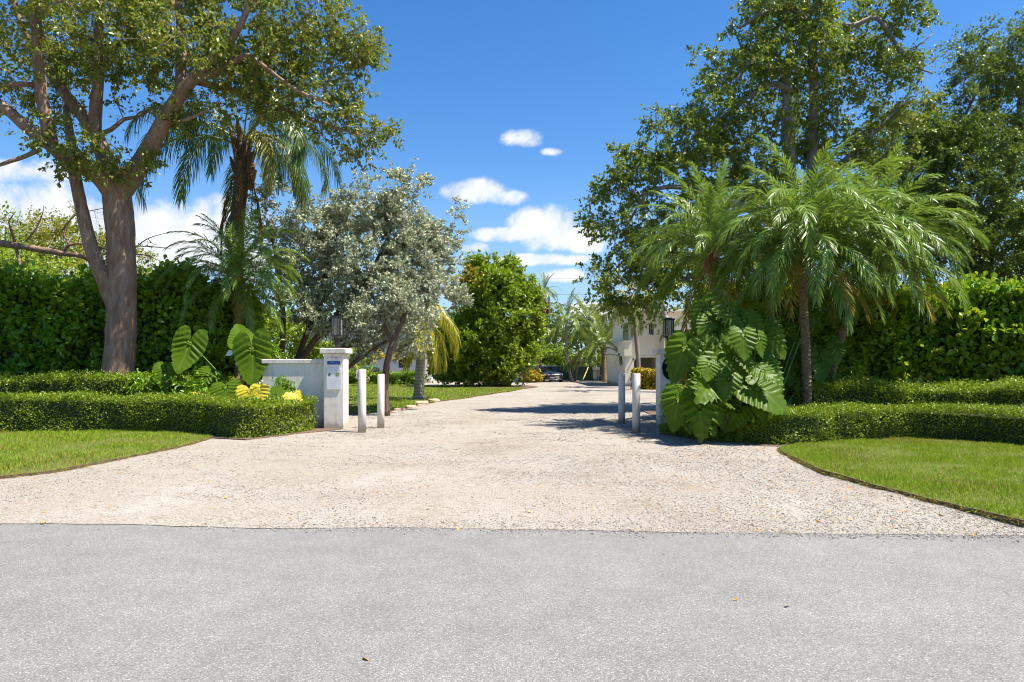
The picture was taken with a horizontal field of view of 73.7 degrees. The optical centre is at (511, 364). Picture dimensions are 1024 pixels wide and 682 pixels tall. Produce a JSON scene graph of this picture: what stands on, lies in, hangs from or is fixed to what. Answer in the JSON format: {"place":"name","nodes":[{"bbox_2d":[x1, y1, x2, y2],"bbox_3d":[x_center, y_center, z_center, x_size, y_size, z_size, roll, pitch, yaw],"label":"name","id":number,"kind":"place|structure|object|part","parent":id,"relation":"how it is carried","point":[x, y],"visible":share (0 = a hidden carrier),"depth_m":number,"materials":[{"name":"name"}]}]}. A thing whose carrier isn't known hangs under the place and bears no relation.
{"place":"outdoors","nodes":[
{"label":"outdoors","id":0,"kind":"place"},
{"bbox_2d":[0,428,212,478],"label":"lawn","id":1,"kind":"structure","parent":0,"point":[28,472],"depth_m":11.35,"materials":[{"name":"plant"}]},
{"bbox_2d":[348,383,523,414],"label":"lawn","id":2,"kind":"structure","parent":0,"point":[353,405],"depth_m":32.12,"materials":[{"name":"plant"}]},
{"bbox_2d":[0,200,86,288],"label":"broadleaf tree","id":3,"kind":"object","parent":2,"relation":"on","point":[5,254],"visible":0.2,"depth_m":25.90,"materials":[{"name":"green plant"}]},
{"bbox_2d":[0,205,105,281],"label":"broadleaf tree","id":4,"kind":"object","parent":2,"relation":"on","point":[47,233],"visible":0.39,"depth_m":32.43,"materials":[{"name":"green plant"}]},
{"bbox_2d":[0,201,172,274],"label":"bare branched tree","id":5,"kind":"object","parent":2,"relation":"on","point":[15,245],"visible":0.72,"depth_m":20.51,"materials":[{"name":"brown plant"}]},
{"bbox_2d":[69,224,158,275],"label":"broadleaf tree","id":6,"kind":"object","parent":2,"relation":"on","point":[101,237],"visible":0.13,"depth_m":35.95,"materials":[{"name":"green plant"}]},
{"bbox_2d":[123,57,345,277],"bbox_3d":[-8.333,-4.418,21.600,6.511,11.835,6.665,0,0,0],"label":"queen palm","id":7,"kind":"object","parent":2,"relation":"on","point":[241,178],"visible":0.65,"depth_m":21.26,"materials":[{"name":"green plant"}]},
{"bbox_2d":[255,301,376,385],"bbox_3d":[-7.124,-0.507,25.757,4.900,4.022,3.200,0,0,-39],"label":"reed palm","id":8,"kind":"object","parent":2,"relation":"on","point":[299,330],"visible":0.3,"depth_m":25.00,"materials":[{"name":"green plant"}]},
{"bbox_2d":[244,155,473,369],"bbox_3d":[-4.877,-2.529,22.642,7.462,8.220,5.408,0,0,14],"label":"silver buttonwood","id":9,"kind":"object","parent":2,"relation":"on","point":[324,244],"visible":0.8,"depth_m":21.44,"materials":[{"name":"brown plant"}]},
{"bbox_2d":[365,346,414,365],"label":"plumeria","id":10,"kind":"object","parent":2,"relation":"on","point":[367,361],"visible":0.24,"depth_m":46.59,"materials":[{"name":"green plant"}]},
{"bbox_2d":[380,288,462,399],"bbox_3d":[-3.600,-0.897,28.514,3.572,4.801,3.894,0,0,0],"label":"lawn palm","id":11,"kind":"object","parent":2,"relation":"on","point":[434,358],"visible":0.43,"depth_m":28.41,"materials":[{"name":"green plant"}]},
{"bbox_2d":[425,249,549,386],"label":"round green tree","id":12,"kind":"object","parent":2,"relation":"on","point":[491,331],"visible":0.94,"depth_m":44.29,"materials":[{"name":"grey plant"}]},
{"bbox_2d":[0,523,1023,681],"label":"road","id":13,"kind":"structure","parent":0,"point":[126,603],"depth_m":4.24,"materials":[{"name":"grey asphalt"}]},
{"bbox_2d":[0,379,1023,534],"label":"gravel drive","id":14,"kind":"structure","parent":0,"point":[567,395],"depth_m":8.59,"materials":[{"name":"gravel"}]},
{"bbox_2d":[356,369,365,432],"bbox_3d":[-3.311,0.825,15.000,0.210,1.450,0.175,0,0,0],"label":"bollard","id":15,"kind":"object","parent":14,"relation":"on","point":[361,375],"visible":0.87,"depth_m":14.93,"materials":[{"name":"paint"}]},
{"bbox_2d":[361,367,379,372],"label":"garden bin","id":16,"kind":"object","parent":14,"relation":"on","point":[377,369],"visible":0.23,"depth_m":52.38,"materials":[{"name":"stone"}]},
{"bbox_2d":[377,374,383,427],"bbox_3d":[-3.087,0.879,16.070,0.166,1.333,0.166,0,0,27],"label":"bollard","id":17,"kind":"object","parent":14,"relation":"on","point":[380,400],"visible":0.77,"depth_m":16.00,"materials":[{"name":"paint"}]},
{"bbox_2d":[346,255,444,415],"bbox_3d":[-3.428,-0.878,20.191,2.911,4.781,2.031,0,0,-11],"label":"silver buttonwood","id":18,"kind":"object","parent":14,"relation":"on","point":[363,314],"visible":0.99,"depth_m":19.84,"materials":[{"name":"brown plant"}]},
{"bbox_2d":[394,408,406,410],"bbox_3d":[-3.585,1.444,21.953,0.456,0.135,0.192,0,0,-37],"label":"edging stone","id":19,"kind":"object","parent":14,"relation":"on","point":[398,409],"visible":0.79,"depth_m":21.84,"materials":[{"name":"beige stone"}]},
{"bbox_2d":[405,405,416,408],"bbox_3d":[-3.425,1.435,23.074,0.432,0.168,0.212,0,0,-40],"label":"edging stone","id":20,"kind":"object","parent":14,"relation":"on","point":[410,406],"visible":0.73,"depth_m":22.98,"materials":[{"name":"beige stone"}]},
{"bbox_2d":[415,401,428,404],"bbox_3d":[-3.314,1.418,24.990,0.242,0.205,0.623,0,0,41],"label":"edging stone","id":21,"kind":"object","parent":14,"relation":"on","point":[422,402],"visible":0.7,"depth_m":24.87,"materials":[{"name":"beige stone"}]},
{"bbox_2d":[428,398,439,401],"bbox_3d":[-3.063,1.422,26.866,0.227,0.200,0.575,0,0,36],"label":"edging stone","id":22,"kind":"object","parent":14,"relation":"on","point":[436,400],"visible":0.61,"depth_m":26.75,"materials":[{"name":"beige stone"}]},
{"bbox_2d":[449,385,537,388],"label":"litter bed","id":23,"kind":"object","parent":14,"relation":"on","point":[526,386],"visible":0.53,"depth_m":44.71,"materials":[{"name":"brown soil"}]},
{"bbox_2d":[0,399,1011,659],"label":"fallen leaves","id":24,"kind":"object","parent":14,"relation":"on","point":[564,475],"visible":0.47,"depth_m":7.92,"materials":[{"name":"brown plant"}]},
{"bbox_2d":[0,406,1023,542],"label":"gravel","id":25,"kind":"structure","parent":14,"relation":"on","point":[726,510],"depth_m":7.94,"materials":[{"name":"beige gravel"}]},
{"bbox_2d":[435,366,606,380],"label":"screened fence","id":26,"kind":"object","parent":14,"relation":"on","point":[581,374],"visible":0.11,"depth_m":63.50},
{"bbox_2d":[523,368,544,382],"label":"croton bush","id":27,"kind":"object","parent":14,"relation":"on","point":[535,376],"visible":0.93,"depth_m":56.79,"materials":[{"name":"yellow plant"}]},
{"bbox_2d":[514,334,553,382],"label":"flared trunk tree","id":28,"kind":"object","parent":14,"relation":"on","point":[518,376],"visible":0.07,"depth_m":57.40,"materials":[{"name":"green plant"}]},
{"bbox_2d":[533,272,558,371],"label":"fan palm","id":29,"kind":"object","parent":14,"relation":"on","point":[546,287],"visible":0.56,"depth_m":59.78,"materials":[{"name":"green plant"}]},
{"bbox_2d":[533,366,562,381],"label":"parked car","id":30,"kind":"object","parent":14,"relation":"on","point":[551,373],"visible":0.67,"depth_m":58.65,"materials":[{"name":"paint"}]},
{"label":"windows","id":31,"kind":"part","parent":30,"relation":"part of","materials":[{"name":"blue glass"}]},
{"bbox_2d":[534,314,564,381],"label":"coconut palm","id":32,"kind":"object","parent":14,"relation":"on","point":[549,333],"visible":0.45,"depth_m":59.39,"materials":[{"name":"green plant"}]},
{"bbox_2d":[544,288,595,381],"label":"coconut palm","id":33,"kind":"object","parent":14,"relation":"on","point":[560,323],"visible":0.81,"depth_m":59.83,"materials":[{"name":"green plant"}]},
{"bbox_2d":[560,348,601,381],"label":"coconut palm","id":34,"kind":"object","parent":14,"relation":"on","point":[568,364],"visible":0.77,"depth_m":60.35,"materials":[{"name":"green plant"}]},
{"bbox_2d":[554,292,610,366],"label":"coconut palm","id":35,"kind":"object","parent":14,"relation":"on","point":[586,325],"visible":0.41,"depth_m":63.84,"materials":[{"name":"green plant"}]},
{"bbox_2d":[566,307,611,381],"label":"coconut palm","id":36,"kind":"object","parent":14,"relation":"on","point":[592,348],"visible":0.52,"depth_m":58.78,"materials":[{"name":"green plant"}]},
{"bbox_2d":[592,350,601,380],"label":"meter pedestal","id":37,"kind":"object","parent":14,"relation":"on","point":[596,371],"visible":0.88,"depth_m":60.90,"materials":[{"name":"grey metal"}]},
{"bbox_2d":[589,304,627,342],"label":"pale palm","id":38,"kind":"object","parent":14,"relation":"on","point":[603,319],"visible":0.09,"depth_m":62.99,"materials":[{"name":"green plant"}]},
{"bbox_2d":[595,340,641,373],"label":"coconut palm","id":39,"kind":"object","parent":14,"relation":"on","point":[618,355],"visible":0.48,"depth_m":50.06,"materials":[{"name":"green plant"}]},
{"bbox_2d":[618,373,624,423],"bbox_3d":[2.757,0.879,17.140,0.172,1.333,0.172,0,0,-36],"label":"bollard","id":40,"kind":"object","parent":14,"relation":"on","point":[621,398],"visible":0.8,"depth_m":17.07,"materials":[{"name":"paint"}]},
{"bbox_2d":[593,277,661,367],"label":"pale palm","id":41,"kind":"object","parent":14,"relation":"on","point":[635,332],"visible":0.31,"depth_m":44.37,"materials":[{"name":"green plant"}]},
{"bbox_2d":[632,373,639,432],"bbox_3d":[2.731,0.868,15.000,0.175,1.357,0.175,0,0,-9],"label":"bollard","id":42,"kind":"object","parent":14,"relation":"on","point":[635,402],"visible":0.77,"depth_m":14.93,"materials":[{"name":"paint"}]},
{"bbox_2d":[621,248,685,346],"bbox_3d":[7.889,-3.028,37.846,3.777,9.084,3.918,0,0,19],"label":"coconut palm","id":43,"kind":"object","parent":14,"relation":"on","point":[664,315],"visible":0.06,"depth_m":37.86,"materials":[{"name":"green plant"}]},
{"bbox_2d":[659,299,693,345],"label":"coconut palm","id":44,"kind":"object","parent":14,"relation":"on","point":[677,322],"visible":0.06,"depth_m":35.80,"materials":[{"name":"green plant"}]},
{"bbox_2d":[0,0,1023,363],"label":"sky","id":45,"kind":"structure","parent":0,"point":[513,107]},
{"bbox_2d":[775,436,1023,527],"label":"lawn","id":46,"kind":"structure","parent":0,"point":[995,513],"depth_m":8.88,"materials":[{"name":"plant"}]},
{"label":"ground","id":47,"kind":"structure","parent":0,"visible":0},
{"bbox_2d":[209,427,340,439],"bbox_3d":[-19.003,1.485,17.397,30.346,0.060,6.792,0,0,3],"label":"planting bed","id":48,"kind":"object","parent":47,"relation":"on","point":[319,429],"visible":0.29,"depth_m":14.27,"materials":[{"name":"brown soil"}]},
{"bbox_2d":[0,368,207,399],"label":"clipped hedge","id":49,"kind":"object","parent":48,"relation":"on","point":[72,381],"visible":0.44,"depth_m":16.30,"materials":[{"name":"green plant"}]},
{"bbox_2d":[0,254,268,388],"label":"clusia hedge","id":50,"kind":"object","parent":48,"relation":"on","point":[48,323],"visible":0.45,"depth_m":18.60,"materials":[{"name":"green plant"}]},
{"bbox_2d":[0,389,318,438],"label":"clipped hedge","id":51,"kind":"object","parent":48,"relation":"on","point":[229,416],"visible":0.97,"depth_m":14.74,"materials":[{"name":"green plant"}]},
{"bbox_2d":[119,365,232,395],"bbox_3d":[-8.073,0.753,16.286,2.671,1.511,1.727,0,0,0],"label":"understorey shrub","id":52,"kind":"object","parent":48,"relation":"on","point":[139,381],"visible":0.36,"depth_m":16.13,"materials":[{"name":"green plant"}]},
{"bbox_2d":[0,0,404,375],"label":"gumbo limbo tree","id":53,"kind":"object","parent":48,"relation":"on","point":[115,276],"visible":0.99,"depth_m":17.15,"materials":[{"name":"green plant"}]},
{"bbox_2d":[146,302,295,373],"bbox_3d":[-8.175,-0.560,19.180,4.059,4.126,2.552,0,0,0],"label":"understorey shrub","id":54,"kind":"object","parent":48,"relation":"on","point":[221,345],"visible":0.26,"depth_m":18.72,"materials":[{"name":"green plant"}]},
{"bbox_2d":[202,350,247,392],"bbox_3d":[-6.971,0.456,16.943,1.751,1.639,1.746,0,0,18],"label":"bromeliad","id":55,"kind":"object","parent":48,"relation":"on","point":[229,352],"visible":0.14,"depth_m":16.62,"materials":[{"name":"green plant"}]},
{"bbox_2d":[152,324,307,407],"bbox_3d":[-6.460,0.225,15.959,4.105,2.493,1.752,0,0,28],"label":"elephant ear plant","id":56,"kind":"object","parent":48,"relation":"on","point":[251,351],"visible":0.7,"depth_m":16.11,"materials":[{"name":"green plant"}]},
{"bbox_2d":[156,203,311,381],"bbox_3d":[-7.716,-1.437,19.179,3.860,5.878,3.961,0,0,0],"label":"pygmy date palm","id":57,"kind":"object","parent":48,"relation":"on","point":[236,269],"visible":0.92,"depth_m":18.68,"materials":[{"name":"green plant"}]},
{"bbox_2d":[270,376,294,392],"bbox_3d":[-5.504,0.849,15.979,1.105,1.322,0.688,0,0,23],"label":"understorey shrub","id":58,"kind":"object","parent":48,"relation":"on","point":[277,379],"visible":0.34,"depth_m":15.90,"materials":[{"name":"green plant"}]},
{"bbox_2d":[262,359,323,426],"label":"garden wall","id":59,"kind":"structure","parent":48,"relation":"on","point":[306,376],"depth_m":16.02,"materials":[{"name":"white paint"}]},
{"bbox_2d":[320,348,351,428],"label":"gate pillar","id":60,"kind":"structure","parent":48,"relation":"on","point":[335,408],"depth_m":15.65,"materials":[{"name":"white paint"}]},
{"bbox_2d":[326,368,340,389],"bbox_3d":[-4.085,0.320,15.637,0.326,0.494,0.024,0,0,0],"label":"notice plate","id":61,"kind":"object","parent":60,"relation":"attached to","point":[333,378],"visible":1,"depth_m":15.63,"materials":[{"name":"grey plastic"}]},
{"bbox_2d":[327,356,339,364],"bbox_3d":[-4.087,-0.105,15.645,0.297,0.194,0.010,0,0,0],"label":"name sign","id":62,"kind":"object","parent":60,"relation":"attached to","point":[332,362],"visible":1,"depth_m":15.64,"materials":[{"name":"blue metal"}]},
{"bbox_2d":[330,316,343,347],"bbox_3d":[-4.070,-0.762,15.870,0.254,0.755,0.254,0,0,0],"label":"post lantern","id":63,"kind":"object","parent":60,"relation":"on","point":[336,327],"visible":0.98,"depth_m":15.77,"materials":[{"name":"black metal"}]},
{"bbox_2d":[320,316,440,382],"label":"grey house","id":64,"kind":"structure","parent":47,"relation":"on","point":[395,367],"depth_m":56.00,"materials":[{"name":"white paint"}]},
{"bbox_2d":[398,353,410,368],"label":"window","id":65,"kind":"structure","parent":64,"relation":"in","point":[399,363],"depth_m":55.90,"materials":[{"name":"black glass"}]},
{"bbox_2d":[348,369,425,384],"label":"dark hedge","id":66,"kind":"object","parent":47,"relation":"on","point":[402,378],"visible":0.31,"depth_m":51.12,"materials":[{"name":"green plant"}]},
{"bbox_2d":[267,295,684,366],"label":"distant woods","id":67,"kind":"object","parent":47,"relation":"on","point":[558,343],"visible":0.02,"depth_m":83.29,"materials":[{"name":"green plant"}]},
{"bbox_2d":[534,334,562,366],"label":"broadleaf bush","id":68,"kind":"object","parent":47,"relation":"on","point":[549,356],"visible":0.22,"depth_m":68.20,"materials":[{"name":"green plant"}]},
{"bbox_2d":[541,341,581,366],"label":"broadleaf bush","id":69,"kind":"object","parent":47,"relation":"on","point":[561,351],"visible":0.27,"depth_m":67.42,"materials":[{"name":"green plant"}]},
{"bbox_2d":[562,347,606,366],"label":"broadleaf bush","id":70,"kind":"object","parent":47,"relation":"on","point":[593,365],"visible":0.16,"depth_m":67.27,"materials":[{"name":"green plant"}]},
{"bbox_2d":[606,310,690,385],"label":"stucco house","id":71,"kind":"structure","parent":47,"relation":"on","point":[624,343],"depth_m":47.00,"materials":[{"name":"white paint"}]},
{"bbox_2d":[623,322,627,340],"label":"balcony door","id":72,"kind":"structure","parent":71,"relation":"in","point":[625,328],"depth_m":49.29,"materials":[{"name":"grey glass"}]},
{"bbox_2d":[634,363,648,367],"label":"door panel","id":73,"kind":"structure","parent":71,"relation":"in","point":[646,365],"depth_m":49.56,"materials":[{"name":"brown wood"}]},
{"bbox_2d":[634,358,648,361],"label":"door panel","id":74,"kind":"structure","parent":71,"relation":"in","point":[641,359],"depth_m":49.56,"materials":[{"name":"brown wood"}]},
{"bbox_2d":[634,358,650,367],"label":"garage door","id":75,"kind":"structure","parent":71,"relation":"in","point":[649,362],"depth_m":49.60,"materials":[{"name":"brown wood"}]},
{"bbox_2d":[649,324,652,334],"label":"window","id":76,"kind":"structure","parent":71,"relation":"in","point":[650,330],"depth_m":47.20,"materials":[{"name":"black glass"}]},
{"bbox_2d":[629,367,687,389],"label":"croton hedge","id":77,"kind":"object","parent":47,"relation":"on","point":[647,378],"visible":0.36,"depth_m":40.75,"materials":[{"name":"yellow plant"}]},
{"bbox_2d":[642,410,791,446],"bbox_3d":[18.550,1.485,15.500,30.900,0.060,13.000,0,0,0],"label":"planting bed","id":78,"kind":"object","parent":47,"relation":"on","point":[651,412],"visible":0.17,"depth_m":13.14,"materials":[{"name":"brown soil"}]},
{"bbox_2d":[652,349,679,425],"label":"gate pillar","id":79,"kind":"structure","parent":78,"relation":"on","point":[661,380],"depth_m":16.44,"materials":[{"name":"white paint"}]},
{"bbox_2d":[662,358,669,379],"bbox_3d":[3.795,0.075,16.381,0.416,0.586,0.036,0,0,0],"label":"oval sign","id":80,"kind":"object","parent":79,"relation":"attached to","point":[664,372],"visible":0.35,"depth_m":16.37,"materials":[{"name":"grey"}]},
{"bbox_2d":[662,318,674,340],"bbox_3d":[3.810,-0.767,16.620,0.254,0.755,0.254,0,0,0],"label":"post lantern","id":81,"kind":"object","parent":79,"relation":"on","point":[668,326],"visible":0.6,"depth_m":16.52,"materials":[{"name":"black metal"}]},
{"bbox_2d":[624,158,798,333],"bbox_3d":[4.779,-1.615,16.318,4.275,6.233,4.326,0,0,0],"label":"pygmy date palm","id":82,"kind":"object","parent":78,"relation":"on","point":[699,239],"visible":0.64,"depth_m":16.17,"materials":[{"name":"green plant"}]},
{"bbox_2d":[660,291,846,443],"bbox_3d":[5.370,0.002,14.081,5.563,3.146,2.246,0,0,-35],"label":"philodendron","id":83,"kind":"object","parent":78,"relation":"on","point":[734,363],"visible":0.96,"depth_m":12.99,"materials":[{"name":"green plant"}]},
{"bbox_2d":[680,316,867,384],"bbox_3d":[6.476,0.080,16.582,4.715,2.853,2.385,0,0,0],"label":"understorey shrub","id":84,"kind":"object","parent":78,"relation":"on","point":[840,370],"visible":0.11,"depth_m":16.57,"materials":[{"name":"green plant"}]},
{"bbox_2d":[695,132,924,406],"bbox_3d":[6.305,-1.621,14.683,4.426,6.246,4.650,0,0,0],"label":"pygmy date palm","id":85,"kind":"object","parent":78,"relation":"on","point":[809,225],"visible":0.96,"depth_m":14.05,"materials":[{"name":"green plant"}]},
{"bbox_2d":[658,400,1023,446],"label":"clipped hedge","id":86,"kind":"object","parent":78,"relation":"on","point":[803,423],"visible":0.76,"depth_m":12.93,"materials":[{"name":"green plant"}]},
{"bbox_2d":[686,267,1023,386],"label":"clusia hedge","id":87,"kind":"object","parent":78,"relation":"on","point":[984,340],"visible":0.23,"depth_m":16.83,"materials":[{"name":"green plant"}]},
{"bbox_2d":[784,139,991,381],"bbox_3d":[8.466,-1.644,15.999,4.258,6.326,4.422,0,0,-19],"label":"pygmy date palm","id":88,"kind":"object","parent":78,"relation":"on","point":[936,236],"visible":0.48,"depth_m":15.20,"materials":[{"name":"green plant"}]},
{"bbox_2d":[783,374,1023,413],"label":"clipped hedge","id":89,"kind":"object","parent":78,"relation":"on","point":[878,391],"visible":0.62,"depth_m":14.72,"materials":[{"name":"green plant"}]},
{"bbox_2d":[572,0,950,334],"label":"gumbo limbo tree","id":90,"kind":"object","parent":47,"relation":"on","point":[714,141],"visible":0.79,"depth_m":21.65,"materials":[{"name":"green plant"}]},
{"bbox_2d":[823,6,1023,288],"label":"fine leaved tree","id":91,"kind":"object","parent":47,"relation":"on","point":[948,146],"visible":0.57,"depth_m":24.46,"materials":[{"name":"green plant"}]}
]}

